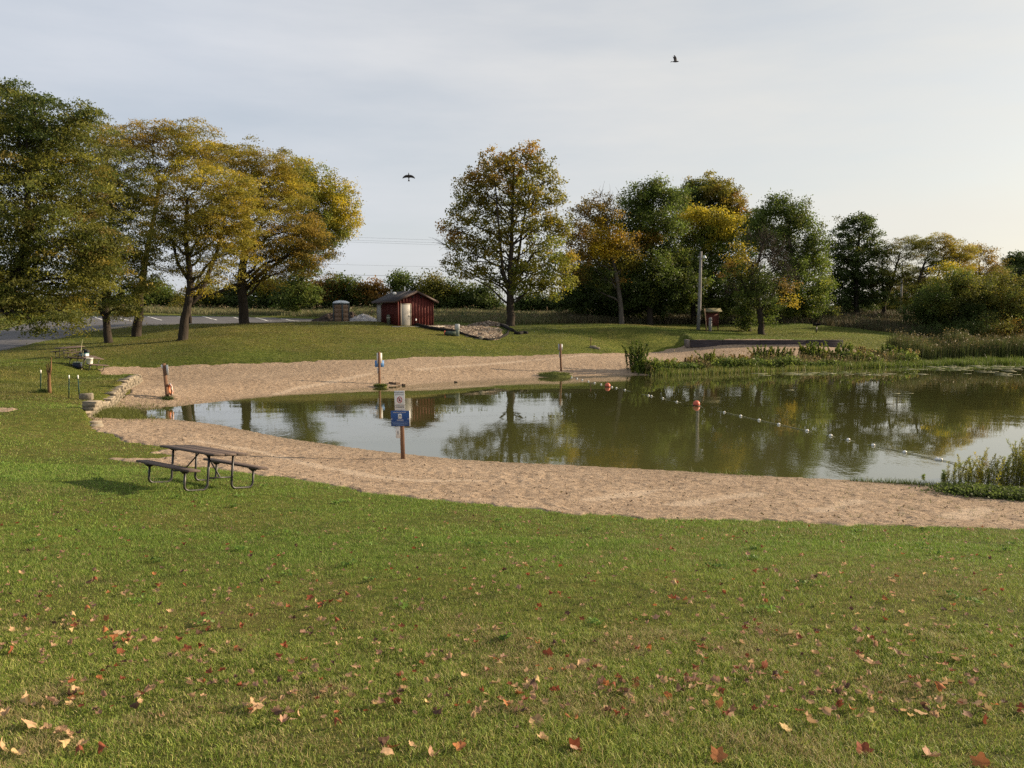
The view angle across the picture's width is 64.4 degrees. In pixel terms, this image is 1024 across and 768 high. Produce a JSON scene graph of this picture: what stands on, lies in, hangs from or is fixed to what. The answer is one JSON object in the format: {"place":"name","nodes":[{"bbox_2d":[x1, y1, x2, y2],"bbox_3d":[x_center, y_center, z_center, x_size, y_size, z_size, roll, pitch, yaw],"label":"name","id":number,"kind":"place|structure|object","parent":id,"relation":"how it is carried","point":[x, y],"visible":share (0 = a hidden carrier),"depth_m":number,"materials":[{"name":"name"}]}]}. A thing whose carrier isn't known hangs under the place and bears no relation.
{"place":"outdoors","nodes":[
{"label":"outdoors","id":0,"kind":"place"},
{"bbox_2d":[0,316,312,350],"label":"parking lot","id":1,"kind":"structure","parent":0,"point":[10,340],"depth_m":80.43,"materials":[{"name":"asphalt"}]},
{"bbox_2d":[152,269,227,322],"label":"young tree","id":2,"kind":"object","parent":1,"relation":"on","point":[183,290],"visible":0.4,"depth_m":78.33,"materials":[{"name":"green plant"}]},
{"bbox_2d":[92,321,359,330],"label":"kerb","id":3,"kind":"structure","parent":1,"relation":"on","point":[196,323],"depth_m":77.73,"materials":[{"name":"concrete"}]},
{"bbox_2d":[312,313,332,321],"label":"soil heap","id":4,"kind":"object","parent":1,"relation":"on","point":[328,317],"visible":0.28,"depth_m":88.92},
{"bbox_2d":[333,300,349,321],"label":"portable toilet","id":5,"kind":"object","parent":1,"relation":"on","point":[340,310],"visible":0.87,"depth_m":82.23,"materials":[{"name":"plastic"}]},
{"bbox_2d":[0,309,1023,767],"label":"lawn","id":6,"kind":"structure","parent":0,"point":[208,357],"depth_m":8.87,"materials":[{"name":"plant"}]},
{"bbox_2d":[46,357,51,392],"bbox_3d":[-21.474,-0.353,37.691,0.265,1.766,0.197,3,6,28],"label":"wooden post","id":7,"kind":"object","parent":6,"relation":"on","point":[48,370],"visible":0.94,"depth_m":37.67,"materials":[{"name":"brown wood"}]},
{"bbox_2d":[50,346,84,358],"bbox_3d":[-31.650,-2.276,58.197,1.730,0.762,1.860,5,9,29],"label":"picnic table","id":8,"kind":"object","parent":6,"relation":"on","point":[63,350],"visible":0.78,"depth_m":57.93,"materials":[{"name":"brown wood"}]},
{"bbox_2d":[0,75,152,343],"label":"locust tree","id":9,"kind":"object","parent":6,"relation":"on","point":[35,152],"visible":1,"depth_m":46.77,"materials":[{"name":"green plant"}]},
{"bbox_2d":[79,393,93,399],"bbox_3d":[-19.105,0.574,36.487,0.548,0.332,0.443,-1,5,-16],"label":"boulder","id":10,"kind":"object","parent":6,"relation":"on","point":[86,396],"visible":0.92,"depth_m":36.31,"materials":[{"name":"stone"}]},
{"bbox_2d":[66,354,108,370],"bbox_3d":[-26.681,-1.362,51.091,1.730,0.762,1.860,17,2,11],"label":"picnic table","id":11,"kind":"object","parent":6,"relation":"on","point":[89,356],"visible":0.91,"depth_m":50.93,"materials":[{"name":"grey wood"}]},
{"bbox_2d":[48,120,181,342],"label":"locust tree","id":12,"kind":"object","parent":6,"relation":"on","point":[109,298],"visible":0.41,"depth_m":65.46,"materials":[{"name":"green plant"}]},
{"bbox_2d":[126,273,179,306],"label":"hedgerow bush","id":13,"kind":"object","parent":6,"relation":"on","point":[164,295],"visible":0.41,"depth_m":114.11,"materials":[{"name":"green plant"}]},
{"bbox_2d":[109,116,245,336],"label":"locust tree","id":14,"kind":"object","parent":6,"relation":"on","point":[190,150],"visible":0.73,"depth_m":68.92,"materials":[{"name":"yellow plant"}]},
{"bbox_2d":[136,445,268,491],"bbox_3d":[-6.392,1.723,16.749,2.200,0.762,1.730,2,-1,41],"label":"picnic table","id":15,"kind":"object","parent":6,"relation":"on","point":[197,450],"visible":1,"depth_m":16.57,"materials":[{"name":"brown wood"}]},
{"bbox_2d":[128,157,280,340],"bbox_3d":[-24.446,-10.810,65.399,11.865,14.779,8.743,0,5,0],"label":"locust tree","id":16,"kind":"object","parent":6,"relation":"on","point":[208,212],"visible":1,"depth_m":64.37,"materials":[{"name":"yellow plant"}]},
{"bbox_2d":[191,284,227,308],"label":"hedgerow bush","id":17,"kind":"object","parent":6,"relation":"on","point":[205,302],"visible":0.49,"depth_m":115.18,"materials":[{"name":"green plant"}]},
{"bbox_2d":[214,278,256,308],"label":"hedgerow bush","id":18,"kind":"object","parent":6,"relation":"on","point":[231,298],"visible":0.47,"depth_m":115.11,"materials":[{"name":"green plant"}]},
{"bbox_2d":[247,276,280,308],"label":"hedgerow bush","id":19,"kind":"object","parent":6,"relation":"on","point":[262,299],"visible":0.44,"depth_m":115.26,"materials":[{"name":"green plant"}]},
{"bbox_2d":[199,134,346,323],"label":"locust tree","id":20,"kind":"object","parent":6,"relation":"on","point":[292,236],"visible":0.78,"depth_m":74.96,"materials":[{"name":"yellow plant"}]},
{"bbox_2d":[266,276,307,309],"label":"hedgerow bush","id":21,"kind":"object","parent":6,"relation":"on","point":[274,291],"visible":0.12,"depth_m":115.22,"materials":[{"name":"green plant"}]},
{"bbox_2d":[292,278,330,308],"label":"hedgerow bush","id":22,"kind":"object","parent":6,"relation":"on","point":[315,305],"visible":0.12,"depth_m":115.12,"materials":[{"name":"green plant"}]},
{"bbox_2d":[267,155,365,312],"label":"ash tree","id":23,"kind":"object","parent":6,"relation":"on","point":[330,198],"visible":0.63,"depth_m":101.19,"materials":[{"name":"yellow plant"}]},
{"bbox_2d":[311,275,347,308],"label":"hedgerow bush","id":24,"kind":"object","parent":6,"relation":"on","point":[325,288],"visible":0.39,"depth_m":115.11,"materials":[{"name":"green plant"}]},
{"bbox_2d":[318,270,366,308],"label":"hedgerow bush","id":25,"kind":"object","parent":6,"relation":"on","point":[352,282],"visible":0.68,"depth_m":115.03,"materials":[{"name":"green plant"}]},
{"bbox_2d":[344,278,376,307],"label":"hedgerow bush","id":26,"kind":"object","parent":6,"relation":"on","point":[361,294],"visible":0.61,"depth_m":115.06,"materials":[{"name":"green plant"}]},
{"bbox_2d":[350,314,376,321],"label":"gravel pile","id":27,"kind":"object","parent":6,"relation":"on","point":[363,317],"visible":0.53,"depth_m":86.08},
{"bbox_2d":[355,275,392,306],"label":"hedgerow bush","id":28,"kind":"object","parent":6,"relation":"on","point":[378,291],"visible":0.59,"depth_m":115.42,"materials":[{"name":"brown plant"}]},
{"bbox_2d":[383,267,422,292],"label":"hedgerow bush","id":29,"kind":"object","parent":6,"relation":"on","point":[399,282],"visible":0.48,"depth_m":115.42,"materials":[{"name":"green plant"}]},
{"bbox_2d":[406,268,458,308],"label":"hedgerow bush","id":30,"kind":"object","parent":6,"relation":"on","point":[433,284],"visible":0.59,"depth_m":115.07,"materials":[{"name":"green plant"}]},
{"bbox_2d":[415,323,454,330],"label":"sediment tube","id":31,"kind":"object","parent":6,"relation":"on","point":[431,327],"visible":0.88,"depth_m":75.06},
{"bbox_2d":[437,276,476,308],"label":"hedgerow bush","id":32,"kind":"object","parent":6,"relation":"on","point":[453,303],"visible":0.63,"depth_m":115.36,"materials":[{"name":"green plant"}]},
{"bbox_2d":[424,324,502,339],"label":"dug patch","id":33,"kind":"object","parent":6,"relation":"on","point":[488,332],"visible":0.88,"depth_m":76.60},
{"bbox_2d":[459,330,508,340],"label":"sediment tube","id":34,"kind":"object","parent":33,"relation":"on","point":[500,337],"visible":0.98,"depth_m":72.93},
{"bbox_2d":[456,280,504,310],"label":"hedgerow bush","id":35,"kind":"object","parent":6,"relation":"on","point":[483,297],"visible":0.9,"depth_m":114.85,"materials":[{"name":"green plant"}]},
{"bbox_2d":[468,320,507,326],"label":"soil heap","id":36,"kind":"object","parent":6,"relation":"on","point":[489,323],"visible":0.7,"depth_m":83.23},
{"bbox_2d":[432,139,581,325],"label":"maple tree","id":37,"kind":"object","parent":6,"relation":"on","point":[513,268],"visible":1,"depth_m":82.66,"materials":[{"name":"green plant"}]},
{"bbox_2d":[0,495,1023,718],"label":"scattered leaves","id":38,"kind":"object","parent":6,"relation":"on","point":[629,694],"visible":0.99,"depth_m":6.29,"materials":[{"name":"plant"}]},
{"bbox_2d":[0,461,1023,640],"bbox_3d":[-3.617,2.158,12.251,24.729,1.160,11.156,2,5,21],"label":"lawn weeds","id":39,"kind":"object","parent":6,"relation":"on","point":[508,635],"visible":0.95,"depth_m":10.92,"materials":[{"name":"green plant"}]},
{"bbox_2d":[12,298,1023,339],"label":"meadow grass","id":40,"kind":"structure","parent":6,"relation":"on","point":[874,320],"depth_m":98.25,"materials":[{"name":"plant"}]},
{"bbox_2d":[513,289,556,311],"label":"hedgerow bush","id":41,"kind":"object","parent":6,"relation":"on","point":[523,303],"visible":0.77,"depth_m":115.10,"materials":[{"name":"green plant"}]},
{"bbox_2d":[529,713,544,728],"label":"fallen leaf","id":42,"kind":"object","parent":6,"relation":"on","point":[538,716],"visible":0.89,"depth_m":4.91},
{"bbox_2d":[530,291,567,310],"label":"hedgerow bush","id":43,"kind":"object","parent":6,"relation":"on","point":[550,306],"visible":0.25,"depth_m":114.92,"materials":[{"name":"green plant"}]},
{"bbox_2d":[569,737,581,750],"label":"fallen leaf","id":44,"kind":"object","parent":6,"relation":"on","point":[575,742],"visible":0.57,"depth_m":4.53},
{"bbox_2d":[545,185,645,323],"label":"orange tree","id":45,"kind":"object","parent":6,"relation":"on","point":[614,248],"visible":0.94,"depth_m":88.56,"materials":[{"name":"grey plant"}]},
{"bbox_2d":[549,252,665,317],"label":"dark tree","id":46,"kind":"object","parent":6,"relation":"on","point":[580,299],"visible":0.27,"depth_m":96.78,"materials":[{"name":"green plant"}]},
{"bbox_2d":[621,340,649,370],"bbox_3d":[9.496,-2.039,61.557,2.076,2.613,1.732,4,6,39],"label":"bank plant","id":47,"kind":"object","parent":6,"relation":"on","point":[635,357],"visible":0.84,"depth_m":61.50,"materials":[{"name":"green plant"}]},
{"bbox_2d":[631,360,656,374],"bbox_3d":[9.815,-1.173,60.501,2.022,1.382,1.344,0,5,0],"label":"bank plant","id":48,"kind":"object","parent":6,"relation":"on","point":[639,370],"visible":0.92,"depth_m":60.43,"materials":[{"name":"green plant"}]},
{"bbox_2d":[592,171,716,324],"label":"broadleaf tree","id":49,"kind":"object","parent":6,"relation":"on","point":[645,215],"visible":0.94,"depth_m":90.97,"materials":[{"name":"green plant"}]},
{"bbox_2d":[696,251,705,329],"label":"utility pole","id":50,"kind":"object","parent":6,"relation":"on","point":[699,296],"visible":0.98,"depth_m":87.36,"materials":[{"name":"wood"}]},
{"bbox_2d":[639,200,773,321],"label":"ash tree","id":51,"kind":"object","parent":6,"relation":"on","point":[719,231],"visible":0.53,"depth_m":95.08,"materials":[{"name":"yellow plant"}]},
{"bbox_2d":[694,348,721,362],"bbox_3d":[15.415,-1.812,63.929,1.759,2.062,1.504,-3,6,-31],"label":"bank plant","id":52,"kind":"object","parent":6,"relation":"on","point":[711,356],"visible":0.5,"depth_m":63.95,"materials":[{"name":"green plant"}]},
{"bbox_2d":[703,308,721,329],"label":"notice kiosk","id":53,"kind":"object","parent":6,"relation":"on","point":[715,318],"visible":0.92,"depth_m":87.24,"materials":[{"name":"wood"}]},
{"bbox_2d":[710,746,727,763],"bbox_3d":[1.114,2.008,4.403,0.100,0.030,0.136,19,31,29],"label":"fallen leaf","id":54,"kind":"object","parent":6,"relation":"on","point":[719,754],"visible":1,"depth_m":4.41,"materials":[{"name":"plant"}]},
{"bbox_2d":[669,168,778,279],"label":"broadleaf tree","id":55,"kind":"object","parent":6,"relation":"on","point":[715,192],"visible":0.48,"depth_m":109.43,"materials":[{"name":"green plant"}]},
{"bbox_2d":[729,294,762,331],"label":"bush","id":56,"kind":"object","parent":6,"relation":"on","point":[745,324],"visible":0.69,"depth_m":88.21,"materials":[{"name":"green plant"}]},
{"bbox_2d":[747,344,770,358],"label":"bank plant","id":57,"kind":"object","parent":6,"relation":"on","point":[761,352],"visible":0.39,"depth_m":67.98,"materials":[{"name":"green plant"}]},
{"bbox_2d":[713,223,808,334],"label":"half dead tree","id":58,"kind":"object","parent":6,"relation":"on","point":[754,292],"visible":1,"depth_m":84.94,"materials":[{"name":"green plant"}]},
{"bbox_2d":[765,346,788,357],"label":"bank plant","id":59,"kind":"object","parent":6,"relation":"on","point":[777,353],"visible":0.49,"depth_m":68.35,"materials":[{"name":"green plant"}]},
{"bbox_2d":[642,348,920,373],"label":"bank foliage","id":60,"kind":"object","parent":6,"relation":"on","point":[742,361],"visible":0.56,"depth_m":65.41,"materials":[{"name":"green plant"}]},
{"bbox_2d":[645,359,925,375],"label":"bank grass","id":61,"kind":"structure","parent":6,"relation":"on","point":[687,371],"depth_m":62.83,"materials":[{"name":"plant"}]},
{"bbox_2d":[674,346,904,368],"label":"dry weeds","id":62,"kind":"object","parent":6,"relation":"on","point":[845,358],"visible":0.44,"depth_m":68.91,"materials":[{"name":"green plant"}]},
{"bbox_2d":[738,188,842,320],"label":"broadleaf tree","id":63,"kind":"object","parent":6,"relation":"on","point":[813,296],"visible":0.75,"depth_m":97.22,"materials":[{"name":"green plant"}]},
{"bbox_2d":[797,342,815,360],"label":"bank plant","id":64,"kind":"object","parent":6,"relation":"on","point":[802,349],"visible":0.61,"depth_m":69.71,"materials":[{"name":"green plant"}]},
{"bbox_2d":[805,341,827,357],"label":"bank plant","id":65,"kind":"object","parent":6,"relation":"on","point":[818,350],"visible":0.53,"depth_m":70.32,"materials":[{"name":"green plant"}]},
{"bbox_2d":[817,303,845,317],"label":"undergrowth bush","id":66,"kind":"object","parent":6,"relation":"on","point":[835,312],"visible":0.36,"depth_m":102.39,"materials":[{"name":"green plant"}]},
{"bbox_2d":[824,341,858,356],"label":"bank plant","id":67,"kind":"object","parent":6,"relation":"on","point":[849,346],"visible":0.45,"depth_m":70.78,"materials":[{"name":"green plant"}]},
{"bbox_2d":[815,210,902,312],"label":"oak tree","id":68,"kind":"object","parent":6,"relation":"on","point":[854,297],"visible":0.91,"depth_m":110.26,"materials":[{"name":"green plant"}]},
{"bbox_2d":[856,741,873,755],"bbox_3d":[1.973,2.048,4.554,0.098,0.035,0.124,17,32,34],"label":"fallen leaf","id":69,"kind":"object","parent":6,"relation":"on","point":[864,747],"visible":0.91,"depth_m":4.57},
{"bbox_2d":[861,234,934,314],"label":"locust tree","id":70,"kind":"object","parent":6,"relation":"on","point":[898,276],"visible":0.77,"depth_m":110.44,"materials":[{"name":"green plant"}]},
{"bbox_2d":[876,277,919,310],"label":"broadleaf tree","id":71,"kind":"object","parent":6,"relation":"on","point":[897,290],"visible":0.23,"depth_m":138.23,"materials":[{"name":"green plant"}]},
{"bbox_2d":[784,355,1023,368],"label":"bank sedge","id":72,"kind":"object","parent":6,"relation":"on","point":[987,360],"visible":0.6,"depth_m":71.56,"materials":[{"name":"green plant"}]},
{"bbox_2d":[894,278,954,327],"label":"thicket bush","id":73,"kind":"object","parent":6,"relation":"on","point":[916,315],"visible":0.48,"depth_m":97.75,"materials":[{"name":"green plant"}]},
{"bbox_2d":[890,232,985,312],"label":"locust tree","id":74,"kind":"object","parent":6,"relation":"on","point":[961,256],"visible":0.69,"depth_m":108.58,"materials":[{"name":"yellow plant"}]},
{"bbox_2d":[898,319,982,338],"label":"thicket bush","id":75,"kind":"object","parent":6,"relation":"on","point":[950,328],"visible":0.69,"depth_m":92.76,"materials":[{"name":"green plant"}]},
{"bbox_2d":[917,259,974,287],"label":"ash tree","id":76,"kind":"object","parent":6,"relation":"on","point":[942,268],"visible":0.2,"depth_m":103.45,"materials":[{"name":"yellow plant"}]},
{"bbox_2d":[883,327,1023,359],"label":"cattail reeds","id":77,"kind":"object","parent":6,"relation":"on","point":[958,345],"visible":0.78,"depth_m":77.57,"materials":[{"name":"green plant"}]},
{"bbox_2d":[909,262,1003,332],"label":"thicket bush","id":78,"kind":"object","parent":6,"relation":"on","point":[964,288],"visible":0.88,"depth_m":95.73,"materials":[{"name":"green plant"}]},
{"bbox_2d":[970,752,991,767],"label":"fallen leaf","id":79,"kind":"object","parent":6,"relation":"on","point":[982,759],"visible":1,"depth_m":4.43,"materials":[{"name":"plant"}]},
{"bbox_2d":[951,309,1023,337],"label":"thicket bush","id":80,"kind":"object","parent":6,"relation":"on","point":[1007,328],"visible":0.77,"depth_m":92.94,"materials":[{"name":"green plant"}]},
{"bbox_2d":[958,238,1018,294],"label":"thin tree","id":81,"kind":"object","parent":6,"relation":"on","point":[985,260],"visible":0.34,"depth_m":119.84,"materials":[{"name":"green plant"}]},
{"bbox_2d":[970,266,1022,325],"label":"thicket bush","id":82,"kind":"object","parent":6,"relation":"on","point":[1003,281],"visible":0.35,"depth_m":97.59,"materials":[{"name":"green plant"}]},
{"bbox_2d":[989,274,1023,331],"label":"thicket bush","id":83,"kind":"object","parent":6,"relation":"on","point":[1016,308],"visible":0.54,"depth_m":95.28,"materials":[{"name":"green plant"}]},
{"bbox_2d":[0,339,1023,529],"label":"beach sand","id":84,"kind":"structure","parent":0,"point":[198,383],"depth_m":22.36,"materials":[{"name":"sand"}]},
{"bbox_2d":[81,374,142,417],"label":"stone wall","id":85,"kind":"structure","parent":84,"relation":"on","point":[117,393],"depth_m":39.28,"materials":[{"name":"stone"}]},
{"bbox_2d":[161,363,168,395],"bbox_3d":[-17.577,-0.118,41.329,0.435,1.869,0.230,-4,5,0],"label":"life ring post","id":86,"kind":"object","parent":84,"relation":"on","point":[164,366],"visible":0.81,"depth_m":41.26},
{"bbox_2d":[375,352,383,382],"bbox_3d":[-8.342,-0.983,51.120,0.570,2.080,0.182,0,5,-4],"label":"sign post","id":87,"kind":"object","parent":84,"relation":"on","point":[379,362],"visible":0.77,"depth_m":51.13,"materials":[{"name":"wood"}]},
{"bbox_2d":[391,391,409,458],"bbox_3d":[-3.391,1.301,24.933,0.595,2.210,0.207,0,5,8],"label":"sign post","id":88,"kind":"object","parent":84,"relation":"on","point":[400,416],"visible":0.99,"depth_m":24.82,"materials":[{"name":"brown"}]},
{"bbox_2d":[0,392,1023,520],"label":"shore weeds","id":89,"kind":"object","parent":84,"relation":"on","point":[118,412],"visible":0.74,"depth_m":32.70,"materials":[{"name":"green plant"}]},
{"bbox_2d":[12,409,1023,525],"bbox_3d":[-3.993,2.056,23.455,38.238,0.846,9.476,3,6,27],"label":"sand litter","id":90,"kind":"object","parent":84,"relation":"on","point":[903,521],"visible":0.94,"depth_m":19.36,"materials":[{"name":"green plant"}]},
{"bbox_2d":[538,371,572,376],"bbox_3d":[3.000,-0.712,58.504,3.800,0.418,2.000,0,5,0],"label":"moss hump","id":91,"kind":"object","parent":84,"relation":"on","point":[554,374],"visible":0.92,"depth_m":58.18,"materials":[{"name":"green plant"}]},
{"bbox_2d":[684,339,842,346],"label":"retaining wall","id":92,"kind":"structure","parent":84,"relation":"on","point":[710,343],"depth_m":76.48,"materials":[{"name":"concrete"}]},
{"bbox_2d":[908,480,1023,501],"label":"low vegetation","id":93,"kind":"object","parent":84,"relation":"on","point":[992,491],"visible":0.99,"depth_m":19.80,"materials":[{"name":"green plant"}]},
{"bbox_2d":[945,457,1017,484],"bbox_3d":[12.444,2.505,21.697,1.396,1.113,1.473,-3,6,-34],"label":"willow shrub","id":94,"kind":"object","parent":84,"relation":"on","point":[954,476],"visible":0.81,"depth_m":21.69,"materials":[{"name":"green plant"}]},
{"bbox_2d":[956,454,1013,484],"bbox_3d":[12.621,2.420,21.895,1.212,1.291,1.394,-3,6,-29],"label":"willow shrub","id":95,"kind":"object","parent":84,"relation":"on","point":[986,473],"visible":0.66,"depth_m":21.63,"materials":[{"name":"green plant"}]},
{"bbox_2d":[973,439,1023,484],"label":"willow shrub","id":96,"kind":"object","parent":84,"relation":"on","point":[1008,464],"visible":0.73,"depth_m":21.65,"materials":[{"name":"green plant"}]},
{"bbox_2d":[976,448,1022,484],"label":"willow shrub","id":97,"kind":"object","parent":84,"relation":"on","point":[984,461],"visible":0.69,"depth_m":21.79,"materials":[{"name":"green plant"}]},
{"bbox_2d":[1012,437,1023,483],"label":"willow shrub","id":98,"kind":"object","parent":84,"relation":"on","point":[1015,441],"visible":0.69,"depth_m":21.70,"materials":[{"name":"green plant"}]},
{"bbox_2d":[0,0,1023,304],"label":"sky","id":99,"kind":"structure","parent":0,"point":[907,113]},
{"bbox_2d":[136,363,1023,486],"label":"pond water","id":100,"kind":"structure","parent":0,"point":[946,413],"depth_m":34.75,"materials":[{"name":"liquid"}]},
{"bbox_2d":[572,377,968,469],"bbox_3d":[8.703,0.984,40.898,0.579,0.072,36.672,-1,5,-15],"label":"swim rope","id":101,"kind":"object","parent":100,"relation":"on","point":[810,431],"visible":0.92,"depth_m":30.63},
{"bbox_2d":[751,365,1020,393],"bbox_3d":[30.618,-0.608,59.403,35.814,0.016,18.485,-2,5,-23],"label":"floating weed","id":102,"kind":"object","parent":100,"relation":"on","point":[978,366],"visible":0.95,"depth_m":63.60,"materials":[{"name":"plant"}]},
{"bbox_3d":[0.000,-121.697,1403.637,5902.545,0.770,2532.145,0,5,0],"label":"meadow","id":103,"kind":"structure","parent":0,"visible":0},
{"bbox_2d":[999,249,1023,289],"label":"dark tree","id":104,"kind":"object","parent":103,"relation":"on","point":[1017,259],"visible":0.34,"depth_m":143.99,"materials":[{"name":"green plant"}]},
{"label":"concrete pad","id":105,"kind":"structure","parent":0,"visible":0},
{"bbox_2d":[371,287,438,325],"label":"shed","id":106,"kind":"structure","parent":105,"relation":"on","point":[406,308],"depth_m":77.44,"materials":[{"name":"red"}]},
{"bbox_2d":[400,304,410,325],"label":"door","id":107,"kind":"structure","parent":106,"relation":"in","point":[405,308],"depth_m":76.73,"materials":[{"name":"white metal"}]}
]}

